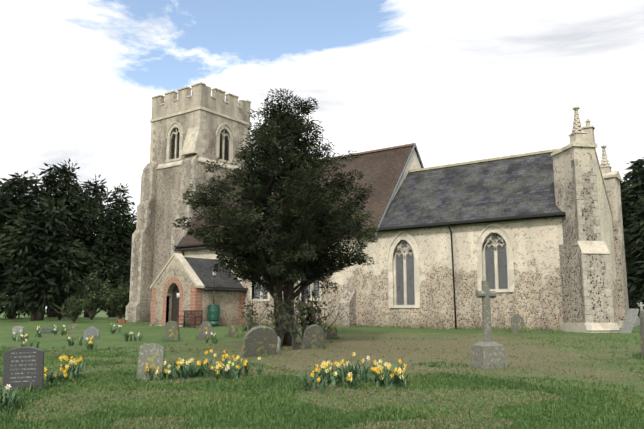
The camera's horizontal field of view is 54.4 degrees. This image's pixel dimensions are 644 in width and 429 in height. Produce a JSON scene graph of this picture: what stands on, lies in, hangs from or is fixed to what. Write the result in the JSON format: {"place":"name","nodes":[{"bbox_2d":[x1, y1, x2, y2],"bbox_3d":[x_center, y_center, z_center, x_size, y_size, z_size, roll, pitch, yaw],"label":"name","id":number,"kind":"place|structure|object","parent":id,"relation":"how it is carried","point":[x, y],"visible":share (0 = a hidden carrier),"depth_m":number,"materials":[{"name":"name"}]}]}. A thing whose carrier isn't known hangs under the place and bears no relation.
{"place":"outdoors","nodes":[
{"label":"outdoors","id":0,"kind":"place"},
{"bbox_2d":[202,288,238,325],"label":"porch side walls","id":1,"kind":"structure","parent":0,"point":[227,302],"depth_m":34.29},
{"bbox_2d":[184,257,246,291],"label":"porch roof","id":2,"kind":"structure","parent":1,"relation":"on","point":[200,267],"depth_m":34.81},
{"bbox_2d":[206,269,247,303],"bbox_3d":[-5.161,4.089,34.244,0.269,2.330,3.160,-6,-11,36],"label":"porch lamp and gutter","id":3,"kind":"object","parent":2,"relation":"attached to","point":[214,288],"visible":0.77,"depth_m":33.53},
{"bbox_2d":[178,236,370,326],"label":"nave wall","id":4,"kind":"structure","parent":0,"point":[356,277],"depth_m":31.82,"materials":[{"name":"stone"}]},
{"bbox_2d":[250,277,269,300],"bbox_3d":[-3.424,3.915,35.075,1.480,1.860,0.260,-6,-11,36],"label":"window frame","id":5,"kind":"object","parent":4,"relation":"in","point":[260,299],"visible":0.31,"depth_m":35.02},
{"bbox_2d":[254,282,267,298],"bbox_3d":[-3.350,3.940,35.173,1.200,1.600,0.030,-6,-11,36],"label":"window","id":6,"kind":"structure","parent":5,"relation":"in","point":[257,294],"depth_m":35.25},
{"bbox_2d":[174,145,421,250],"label":"nave roof","id":7,"kind":"structure","parent":4,"relation":"on","point":[382,170],"depth_m":34.71,"materials":[{"name":"tile"}]},
{"bbox_2d":[174,143,423,251],"bbox_3d":[-0.772,-0.550,38.682,14.800,5.599,8.600,-6,-11,36],"label":"coping","id":8,"kind":"object","parent":7,"relation":"attached to","point":[399,180],"visible":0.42,"depth_m":33.21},
{"bbox_2d":[225,143,559,176],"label":"ridge tiles","id":9,"kind":"object","parent":7,"relation":"on","point":[489,159],"visible":0.42,"depth_m":32.41,"materials":[{"name":"ceramic"}]},
{"bbox_2d":[299,277,321,300],"bbox_3d":[-0.561,3.604,32.999,1.480,1.860,0.260,-6,-11,36],"label":"window frame","id":10,"kind":"object","parent":4,"relation":"in","point":[320,298],"visible":0.15,"depth_m":32.57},
{"bbox_2d":[304,280,318,297],"bbox_3d":[-0.487,3.629,33.097,1.200,1.600,0.030,-6,-11,36],"label":"window","id":11,"kind":"structure","parent":10,"relation":"in","point":[316,285],"depth_m":32.96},
{"bbox_2d":[0,309,643,428],"bbox_3d":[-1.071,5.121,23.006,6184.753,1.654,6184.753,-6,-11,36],"label":"ground","id":12,"kind":"structure","parent":0,"point":[156,335],"depth_m":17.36,"materials":[{"name":"green plant"}]},
{"bbox_2d":[1,384,16,403],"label":"daffodils","id":13,"kind":"object","parent":12,"relation":"on","point":[8,387],"visible":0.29,"depth_m":10.09,"materials":[{"name":"green plant"}]},
{"bbox_2d":[0,386,22,409],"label":"daffodils","id":14,"kind":"object","parent":12,"relation":"on","point":[11,402],"visible":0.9,"depth_m":9.74,"materials":[{"name":"green plant"}]},
{"bbox_2d":[0,181,27,311],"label":"tree","id":15,"kind":"object","parent":12,"relation":"on","point":[8,215],"visible":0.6,"depth_m":48.78,"materials":[{"name":"green plant"}]},
{"bbox_2d":[12,326,23,333],"bbox_3d":[-14.670,5.771,30.210,0.525,0.774,0.090,0,-9,1],"label":"headstone","id":16,"kind":"object","parent":12,"relation":"on","point":[17,328],"visible":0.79,"depth_m":30.20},
{"bbox_2d":[6,330,31,341],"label":"daffodils","id":17,"kind":"object","parent":12,"relation":"on","point":[15,337],"visible":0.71,"depth_m":24.82,"materials":[{"name":"green plant"}]},
{"bbox_2d":[3,347,43,390],"bbox_3d":[-5.520,2.987,11.587,0.680,1.062,0.100,0,-5,-11],"label":"gravestone","id":18,"kind":"object","parent":12,"relation":"on","point":[22,366],"visible":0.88,"depth_m":11.56,"materials":[{"name":"stone"}]},
{"bbox_2d":[0,170,54,318],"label":"tree","id":19,"kind":"object","parent":12,"relation":"on","point":[23,186],"visible":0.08,"depth_m":55.77,"materials":[{"name":"green plant"}]},
{"bbox_2d":[20,335,39,347],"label":"daffodils","id":20,"kind":"object","parent":12,"relation":"on","point":[30,345],"visible":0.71,"depth_m":21.34,"materials":[{"name":"green plant"}]},
{"bbox_2d":[34,326,43,336],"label":"daffodils","id":21,"kind":"object","parent":12,"relation":"on","point":[39,332],"visible":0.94,"depth_m":27.00,"materials":[{"name":"green plant"}]},
{"bbox_2d":[0,196,90,320],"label":"tree","id":22,"kind":"object","parent":12,"relation":"on","point":[38,260],"visible":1,"depth_m":44.84,"materials":[{"name":"green plant"}]},
{"bbox_2d":[38,328,54,333],"bbox_3d":[-13.119,5.788,29.789,0.792,0.787,0.090,0,-9,1],"label":"dark headstone","id":23,"kind":"object","parent":12,"relation":"on","point":[45,330],"visible":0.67,"depth_m":29.79,"materials":[{"name":"stone"}]},
{"bbox_2d":[50,325,69,335],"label":"daffodils","id":24,"kind":"object","parent":12,"relation":"on","point":[64,332],"visible":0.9,"depth_m":28.22,"materials":[{"name":"green plant"}]},
{"bbox_2d":[44,367,75,382],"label":"daffodils","id":25,"kind":"object","parent":12,"relation":"on","point":[58,377],"visible":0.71,"depth_m":12.63,"materials":[{"name":"green plant"}]},
{"bbox_2d":[25,158,102,316],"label":"tree","id":26,"kind":"object","parent":12,"relation":"on","point":[68,189],"visible":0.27,"depth_m":64.63,"materials":[{"name":"green plant"}]},
{"bbox_2d":[47,274,91,319],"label":"hedge shrub","id":27,"kind":"object","parent":12,"relation":"on","point":[59,316],"visible":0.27,"depth_m":47.31,"materials":[{"name":"green plant"}]},
{"bbox_2d":[55,356,86,379],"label":"daffodils","id":28,"kind":"object","parent":12,"relation":"on","point":[68,368],"visible":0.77,"depth_m":13.29,"materials":[{"name":"yellow plant"}]},
{"bbox_2d":[51,295,93,322],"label":"hedge shrub","id":29,"kind":"object","parent":12,"relation":"on","point":[76,308],"visible":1,"depth_m":40.29,"materials":[{"name":"green plant"}]},
{"bbox_2d":[68,324,78,329],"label":"headstone","id":30,"kind":"object","parent":12,"relation":"on","point":[73,326],"visible":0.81,"depth_m":32.98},
{"bbox_2d":[63,334,85,345],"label":"daffodils","id":31,"kind":"object","parent":12,"relation":"on","point":[72,342],"visible":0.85,"depth_m":21.97,"materials":[{"name":"green plant"}]},
{"bbox_2d":[66,174,111,316],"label":"tree","id":32,"kind":"object","parent":12,"relation":"on","point":[96,197],"visible":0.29,"depth_m":71.02,"materials":[{"name":"green plant"}]},
{"bbox_2d":[82,336,99,349],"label":"daffodils","id":33,"kind":"object","parent":12,"relation":"on","point":[89,346],"visible":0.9,"depth_m":20.20,"materials":[{"name":"green plant"}]},
{"bbox_2d":[83,326,99,339],"bbox_3d":[-9.186,4.980,24.930,0.605,1.036,0.100,1,-9,-3],"label":"gravestone","id":34,"kind":"object","parent":12,"relation":"on","point":[92,331],"visible":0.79,"depth_m":24.92,"materials":[{"name":"stone"}]},
{"bbox_2d":[70,269,117,319],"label":"hedge shrub","id":35,"kind":"object","parent":12,"relation":"on","point":[94,295],"visible":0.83,"depth_m":46.34,"materials":[{"name":"green plant"}]},
{"bbox_2d":[83,183,136,317],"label":"tree","id":36,"kind":"object","parent":12,"relation":"on","point":[114,243],"visible":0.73,"depth_m":62.15,"materials":[{"name":"green plant"}]},
{"bbox_2d":[99,276,129,318],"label":"hedge shrub","id":37,"kind":"object","parent":12,"relation":"on","point":[119,305],"visible":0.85,"depth_m":44.01,"materials":[{"name":"green plant"}]},
{"bbox_2d":[110,325,121,333],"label":"daffodils","id":38,"kind":"object","parent":12,"relation":"on","point":[112,331],"visible":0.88,"depth_m":27.90,"materials":[{"name":"green plant"}]},
{"bbox_2d":[117,223,135,316],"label":"tree","id":39,"kind":"object","parent":12,"relation":"on","point":[129,251],"depth_m":68.27,"materials":[{"name":"green plant"}]},
{"bbox_2d":[124,331,145,340],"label":"daffodils","id":40,"kind":"object","parent":12,"relation":"on","point":[126,336],"visible":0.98,"depth_m":23.97,"materials":[{"name":"green plant"}]},
{"bbox_2d":[136,343,164,379],"bbox_3d":[-3.638,3.240,13.279,0.515,1.012,0.120,4,-13,-6],"label":"gravestone","id":41,"kind":"object","parent":12,"relation":"on","point":[151,355],"visible":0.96,"depth_m":13.26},
{"bbox_2d":[135,363,184,379],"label":"daffodils","id":42,"kind":"object","parent":12,"relation":"on","point":[171,376],"visible":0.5,"depth_m":13.16,"materials":[{"name":"yellow plant"}]},
{"bbox_2d":[126,153,198,321],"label":"tower buttresses","id":43,"kind":"structure","parent":12,"relation":"on","point":[145,301],"depth_m":42.29,"materials":[{"name":"stone"}]},
{"bbox_2d":[125,159,197,321],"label":"buttress quoins","id":44,"kind":"object","parent":43,"relation":"attached to","point":[143,235],"visible":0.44,"depth_m":42.08,"materials":[{"name":"stone"}]},
{"bbox_2d":[164,321,179,340],"bbox_3d":[-5.597,4.484,23.377,0.566,1.008,0.120,-7,-5,16],"label":"round headstone","id":45,"kind":"object","parent":12,"relation":"on","point":[171,329],"visible":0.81,"depth_m":23.33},
{"bbox_2d":[171,285,178,321],"bbox_3d":[-7.780,5.069,33.939,1.200,3.000,0.050,-6,-11,36],"label":"door","id":46,"kind":"structure","parent":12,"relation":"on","point":[175,308],"depth_m":34.09,"materials":[{"name":"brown wood"}]},
{"bbox_2d":[163,361,196,374],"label":"daffodils","id":47,"kind":"object","parent":12,"relation":"on","point":[165,362],"visible":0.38,"depth_m":14.20,"materials":[{"name":"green plant"}]},
{"bbox_2d":[168,358,196,378],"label":"daffodils","id":48,"kind":"object","parent":12,"relation":"on","point":[186,374],"visible":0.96,"depth_m":13.32,"materials":[{"name":"green plant"}]},
{"bbox_2d":[177,310,202,327],"bbox_3d":[-6.808,5.381,32.199,1.450,0.900,0.500,-6,-11,36],"label":"bench","id":49,"kind":"object","parent":12,"relation":"on","point":[195,317],"visible":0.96,"depth_m":32.38,"materials":[{"name":"brown wood"}]},
{"bbox_2d":[151,277,243,326],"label":"brick trim","id":50,"kind":"structure","parent":12,"relation":"on","point":[196,298],"depth_m":33.85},
{"bbox_2d":[153,257,194,325],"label":"porch front wall","id":51,"kind":"structure","parent":50,"relation":"attached to","point":[174,269],"depth_m":34.05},
{"bbox_2d":[150,253,203,327],"bbox_3d":[-7.887,4.326,33.904,3.740,4.460,0.550,-6,-11,36],"label":"porch gable coping","id":52,"kind":"object","parent":51,"relation":"on","point":[189,270],"visible":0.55,"depth_m":33.60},
{"bbox_2d":[175,356,219,377],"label":"daffodils","id":53,"kind":"object","parent":12,"relation":"on","point":[199,373],"visible":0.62,"depth_m":13.32,"materials":[{"name":"green plant"}]},
{"bbox_2d":[150,94,249,320],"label":"tower shaft","id":54,"kind":"object","parent":12,"relation":"on","point":[168,184],"visible":0.25,"depth_m":42.97,"materials":[{"name":"stone"}]},
{"bbox_2d":[181,126,199,155],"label":"tower corner weathering","id":55,"kind":"object","parent":54,"relation":"attached to","point":[191,146],"visible":0.91,"depth_m":41.78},
{"bbox_2d":[171,129,228,160],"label":"tower louvres","id":56,"kind":"object","parent":54,"relation":"in","point":[225,152],"visible":0.38,"depth_m":43.75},
{"bbox_2d":[150,82,251,302],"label":"tower dressings","id":57,"kind":"structure","parent":54,"relation":"attached to","point":[198,118],"depth_m":43.46,"materials":[{"name":"stone"}]},
{"bbox_2d":[152,84,250,111],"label":"tower battlements","id":58,"kind":"object","parent":54,"relation":"on","point":[203,90],"visible":0.46,"depth_m":43.98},
{"bbox_2d":[198,321,212,338],"bbox_3d":[-4.487,4.583,24.122,0.522,0.936,0.100,4,-15,-8],"label":"gravestone","id":59,"kind":"object","parent":12,"relation":"on","point":[205,327],"visible":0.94,"depth_m":24.11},
{"bbox_2d":[189,360,221,377],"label":"daffodils","id":60,"kind":"object","parent":12,"relation":"on","point":[212,368],"visible":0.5,"depth_m":13.46,"materials":[{"name":"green plant"}]},
{"bbox_2d":[203,332,224,343],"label":"daffodils","id":61,"kind":"object","parent":12,"relation":"on","point":[213,341],"visible":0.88,"depth_m":22.17,"materials":[{"name":"green plant"}]},
{"bbox_2d":[208,304,219,326],"bbox_3d":[-5.736,5.342,33.178,0.670,1.170,0.670,-6,-11,36],"label":"water butt","id":62,"kind":"object","parent":12,"relation":"on","point":[213,314],"visible":1,"depth_m":32.93,"materials":[{"name":"green"}]},
{"bbox_2d":[196,349,241,375],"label":"daffodils","id":63,"kind":"object","parent":12,"relation":"on","point":[222,360],"visible":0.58,"depth_m":13.89,"materials":[{"name":"yellow plant"}]},
{"bbox_2d":[211,364,233,379],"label":"daffodils","id":64,"kind":"object","parent":12,"relation":"on","point":[227,375],"visible":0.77,"depth_m":12.71,"materials":[{"name":"green plant"}]},
{"bbox_2d":[219,355,245,378],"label":"daffodils","id":65,"kind":"object","parent":12,"relation":"on","point":[235,371],"visible":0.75,"depth_m":12.85,"materials":[{"name":"yellow plant"}]},
{"bbox_2d":[228,325,238,336],"bbox_3d":[-3.566,4.815,25.201,0.427,0.744,0.090,-3,-1,21],"label":"headstone","id":66,"kind":"object","parent":12,"relation":"on","point":[232,330],"visible":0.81,"depth_m":25.16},
{"bbox_2d":[226,355,265,376],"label":"daffodils","id":67,"kind":"object","parent":12,"relation":"on","point":[245,371],"visible":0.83,"depth_m":13.13,"materials":[{"name":"green plant"}]},
{"bbox_2d":[238,295,277,335],"bbox_3d":[-2.099,3.332,19.598,1.340,1.742,1.253,4,-9,-25],"label":"shrub","id":68,"kind":"object","parent":12,"relation":"on","point":[249,314],"visible":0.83,"depth_m":19.46,"materials":[{"name":"green plant"}]},
{"bbox_2d":[241,325,277,357],"bbox_3d":[-1.717,3.621,17.336,0.972,1.132,0.140,4,13,-23],"label":"leaning headstone","id":69,"kind":"object","parent":12,"relation":"on","point":[261,338],"visible":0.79,"depth_m":17.22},
{"bbox_2d":[173,88,377,345],"bbox_3d":[-1.387,0.072,20.589,6.595,8.664,6.165,0,-9,1],"label":"yew tree","id":70,"kind":"object","parent":12,"relation":"on","point":[288,257],"visible":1,"depth_m":19.57,"materials":[{"name":"green plant"}]},
{"bbox_2d":[257,309,293,336],"bbox_3d":[-1.377,3.560,19.827,1.430,1.248,1.400,-6,-11,36],"label":"shrub","id":71,"kind":"object","parent":12,"relation":"on","point":[278,322],"visible":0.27,"depth_m":19.44,"materials":[{"name":"green plant"}]},
{"bbox_2d":[276,336,280,351],"bbox_3d":[-1.435,3.920,18.446,0.433,0.710,0.120,-5,-18,31],"label":"leaning headstone","id":72,"kind":"object","parent":12,"relation":"on","point":[279,343],"visible":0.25,"depth_m":18.35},
{"bbox_2d":[263,286,307,346],"bbox_3d":[-1.433,3.157,19.586,1.683,1.976,1.479,-6,-11,36],"label":"shrub","id":73,"kind":"object","parent":12,"relation":"on","point":[281,337],"visible":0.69,"depth_m":19.40,"materials":[{"name":"green plant"}]},
{"bbox_2d":[280,289,312,349],"bbox_3d":[-0.891,3.133,18.824,1.186,1.825,0.984,-6,-11,36],"label":"shrub","id":74,"kind":"object","parent":12,"relation":"on","point":[294,334],"visible":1,"depth_m":18.71,"materials":[{"name":"green plant"}]},
{"bbox_2d":[294,280,326,325],"bbox_3d":[-0.524,3.108,20.448,1.639,2.216,1.384,-6,-11,36],"label":"shrub","id":75,"kind":"object","parent":12,"relation":"on","point":[311,319],"visible":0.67,"depth_m":20.31,"materials":[{"name":"green plant"}]},
{"bbox_2d":[301,324,323,348],"bbox_3d":[-0.280,3.810,18.913,0.657,0.988,0.120,5,8,-28],"label":"leaning headstone","id":76,"kind":"object","parent":12,"relation":"on","point":[313,334],"visible":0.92,"depth_m":18.82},
{"bbox_2d":[293,368,331,392],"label":"daffodils","id":77,"kind":"object","parent":12,"relation":"on","point":[305,384],"visible":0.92,"depth_m":10.93,"materials":[{"name":"green plant"}]},
{"bbox_2d":[293,283,334,338],"bbox_3d":[-0.501,3.211,20.531,1.306,2.052,1.728,-6,-11,36],"label":"shrub","id":78,"kind":"object","parent":12,"relation":"on","point":[302,320],"visible":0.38,"depth_m":20.29,"materials":[{"name":"green plant"}]},
{"bbox_2d":[295,295,343,333],"bbox_3d":[-0.134,3.429,20.571,1.473,1.609,1.122,-6,-11,36],"label":"shrub","id":79,"kind":"object","parent":12,"relation":"on","point":[323,317],"visible":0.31,"depth_m":20.45,"materials":[{"name":"green plant"}]},
{"bbox_2d":[301,361,347,384],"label":"daffodils","id":80,"kind":"object","parent":12,"relation":"on","point":[324,365],"visible":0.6,"depth_m":11.79,"materials":[{"name":"yellow plant"}]},
{"bbox_2d":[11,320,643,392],"bbox_3d":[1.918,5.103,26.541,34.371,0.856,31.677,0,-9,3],"label":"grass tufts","id":81,"kind":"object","parent":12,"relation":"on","point":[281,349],"visible":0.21,"depth_m":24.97,"materials":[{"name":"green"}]},
{"bbox_2d":[327,326,337,338],"bbox_3d":[0.363,4.355,22.414,0.381,0.704,0.100,1,-4,-8],"label":"headstone","id":82,"kind":"object","parent":12,"relation":"on","point":[331,334],"visible":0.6,"depth_m":22.37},
{"bbox_2d":[321,359,348,379],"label":"daffodils","id":83,"kind":"object","parent":12,"relation":"on","point":[338,365],"visible":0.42,"depth_m":12.27,"materials":[{"name":"yellow plant"}]},
{"bbox_2d":[338,290,355,326],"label":"buttress","id":84,"kind":"structure","parent":12,"relation":"on","point":[347,314],"depth_m":30.82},
{"bbox_2d":[330,371,364,388],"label":"daffodils","id":85,"kind":"object","parent":12,"relation":"on","point":[350,384],"visible":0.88,"depth_m":11.23,"materials":[{"name":"green plant"}]},
{"bbox_2d":[326,366,373,385],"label":"daffodils","id":86,"kind":"object","parent":12,"relation":"on","point":[345,380],"visible":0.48,"depth_m":11.76,"materials":[{"name":"green plant"}]},
{"bbox_2d":[338,352,383,383],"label":"daffodils","id":87,"kind":"object","parent":12,"relation":"on","point":[365,369],"visible":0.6,"depth_m":11.89,"materials":[{"name":"green plant"}]},
{"bbox_2d":[362,360,399,373],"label":"daffodils","id":88,"kind":"object","parent":12,"relation":"on","point":[377,363],"visible":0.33,"depth_m":12.89,"materials":[{"name":"yellow plant"}]},
{"bbox_2d":[367,359,401,380],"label":"daffodils","id":89,"kind":"object","parent":12,"relation":"on","point":[381,361],"visible":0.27,"depth_m":11.69,"materials":[{"name":"yellow plant"}]},
{"bbox_2d":[366,366,412,386],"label":"daffodils","id":90,"kind":"object","parent":12,"relation":"on","point":[376,382],"visible":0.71,"depth_m":11.25,"materials":[{"name":"green plant"}]},
{"bbox_2d":[375,361,415,388],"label":"daffodils","id":91,"kind":"object","parent":12,"relation":"on","point":[387,381],"visible":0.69,"depth_m":11.16,"materials":[{"name":"green plant"}]},
{"bbox_2d":[470,281,507,368],"bbox_3d":[3.640,2.506,13.811,0.611,2.080,0.611,3,-9,-16],"label":"cross monument","id":92,"kind":"object","parent":12,"relation":"on","point":[485,351],"visible":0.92,"depth_m":13.68,"materials":[{"name":"stone"}]},
{"bbox_2d":[511,314,524,332],"bbox_3d":[7.459,4.308,23.769,0.694,1.060,0.100,15,-29,-31],"label":"gravestone","id":93,"kind":"object","parent":12,"relation":"on","point":[517,322],"visible":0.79,"depth_m":23.76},
{"bbox_2d":[595,154,618,325],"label":"chancel east gable","id":94,"kind":"structure","parent":12,"relation":"on","point":[605,212],"depth_m":29.49,"materials":[{"name":"stone"}]},
{"bbox_2d":[582,119,594,141],"bbox_3d":[12.243,-3.781,28.763,0.509,1.230,0.509,-6,-11,36],"label":"gable finial","id":95,"kind":"object","parent":94,"relation":"on","point":[588,128],"visible":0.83,"depth_m":28.58,"materials":[{"name":"stone"}]},
{"bbox_2d":[599,209,604,240],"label":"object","id":96,"kind":"structure","parent":94,"relation":"attached to","point":[602,232],"depth_m":28.49,"materials":[{"name":"stone"}]},
{"bbox_2d":[595,148,612,216],"bbox_3d":[12.243,-1.507,28.422,0.380,3.730,7.200,-6,-11,36],"label":"gable coping","id":97,"kind":"object","parent":94,"relation":"on","point":[603,182],"visible":0.04,"depth_m":29.61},
{"bbox_2d":[620,309,638,332],"bbox_3d":[11.235,3.910,22.884,0.060,1.000,0.600,25,-10,-2],"label":"leaning slab","id":98,"kind":"object","parent":12,"relation":"on","point":[629,321],"depth_m":22.83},
{"bbox_2d":[620,179,640,316],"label":"tree","id":99,"kind":"object","parent":12,"relation":"on","point":[621,183],"visible":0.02,"depth_m":62.02,"materials":[{"name":"green plant"}]},
{"bbox_2d":[620,157,643,311],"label":"tree","id":100,"kind":"object","parent":12,"relation":"on","point":[635,183],"visible":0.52,"depth_m":51.36,"materials":[{"name":"green plant"}]},
{"bbox_2d":[623,195,643,306],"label":"tree","id":101,"kind":"object","parent":12,"relation":"on","point":[638,269],"visible":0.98,"depth_m":41.35,"materials":[{"name":"green plant"}]},
{"bbox_2d":[634,317,639,326],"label":"headstone","id":102,"kind":"object","parent":12,"relation":"on","point":[637,321],"visible":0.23,"depth_m":31.41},
{"bbox_2d":[639,309,643,358],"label":"tall headstone","id":103,"kind":"object","parent":12,"relation":"on","point":[641,316],"visible":0.9,"depth_m":14.53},
{"bbox_2d":[0,0,643,308],"label":"sky","id":104,"kind":"structure","parent":0,"point":[460,81],"materials":[{"name":"white"}]},
{"bbox_2d":[392,149,420,199],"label":"gable wall","id":105,"kind":"structure","parent":0,"point":[413,162],"depth_m":34.45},
{"bbox_2d":[370,217,562,330],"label":"chancel wall","id":106,"kind":"structure","parent":0,"point":[533,300],"depth_m":27.80,"materials":[{"name":"stone"}]},
{"bbox_2d":[174,212,564,328],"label":"gutters and downpipe","id":107,"kind":"object","parent":106,"relation":"attached to","point":[477,220],"visible":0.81,"depth_m":28.04,"materials":[{"name":"black metal"}]},
{"bbox_2d":[386,230,419,307],"bbox_3d":[3.923,2.592,29.826,1.780,3.680,0.300,-6,-11,36],"label":"arched window","id":108,"kind":"structure","parent":106,"relation":"in","point":[399,239],"depth_m":29.90,"materials":[{"name":"stone"}]},
{"bbox_2d":[396,242,414,304],"bbox_3d":[3.982,2.688,29.893,1.200,3.230,0.001,-6,-11,36],"label":"window glass","id":109,"kind":"object","parent":108,"relation":"in","point":[410,280],"visible":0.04,"depth_m":29.86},
{"bbox_2d":[375,152,565,231],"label":"slate roof","id":110,"kind":"structure","parent":106,"relation":"on","point":[517,186],"depth_m":29.66,"materials":[{"name":"stone"}]},
{"bbox_2d":[475,222,514,291],"bbox_3d":[7.543,1.862,27.250,1.760,3.040,0.300,-6,-11,36],"label":"arched window","id":111,"kind":"structure","parent":106,"relation":"attached to","point":[504,236],"depth_m":27.29,"materials":[{"name":"stone"}]},
{"bbox_2d":[485,234,507,288],"bbox_3d":[7.603,1.958,27.318,1.180,2.590,0.001,-6,-11,36],"label":"window glass","id":112,"kind":"object","parent":111,"relation":"in","point":[502,267],"depth_m":27.28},
{"bbox_2d":[551,106,619,332],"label":"pier","id":113,"kind":"structure","parent":0,"point":[569,252],"depth_m":24.71,"materials":[{"name":"stone"}]},
{"bbox_2d":[571,159,613,322],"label":"quoins","id":114,"kind":"object","parent":113,"relation":"attached to","point":[581,236],"visible":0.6,"depth_m":24.43,"materials":[{"name":"stone"}]},
{"bbox_2d":[600,145,628,327],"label":"pier","id":115,"kind":"structure","parent":0,"point":[612,184],"depth_m":30.57,"materials":[{"name":"stone"}]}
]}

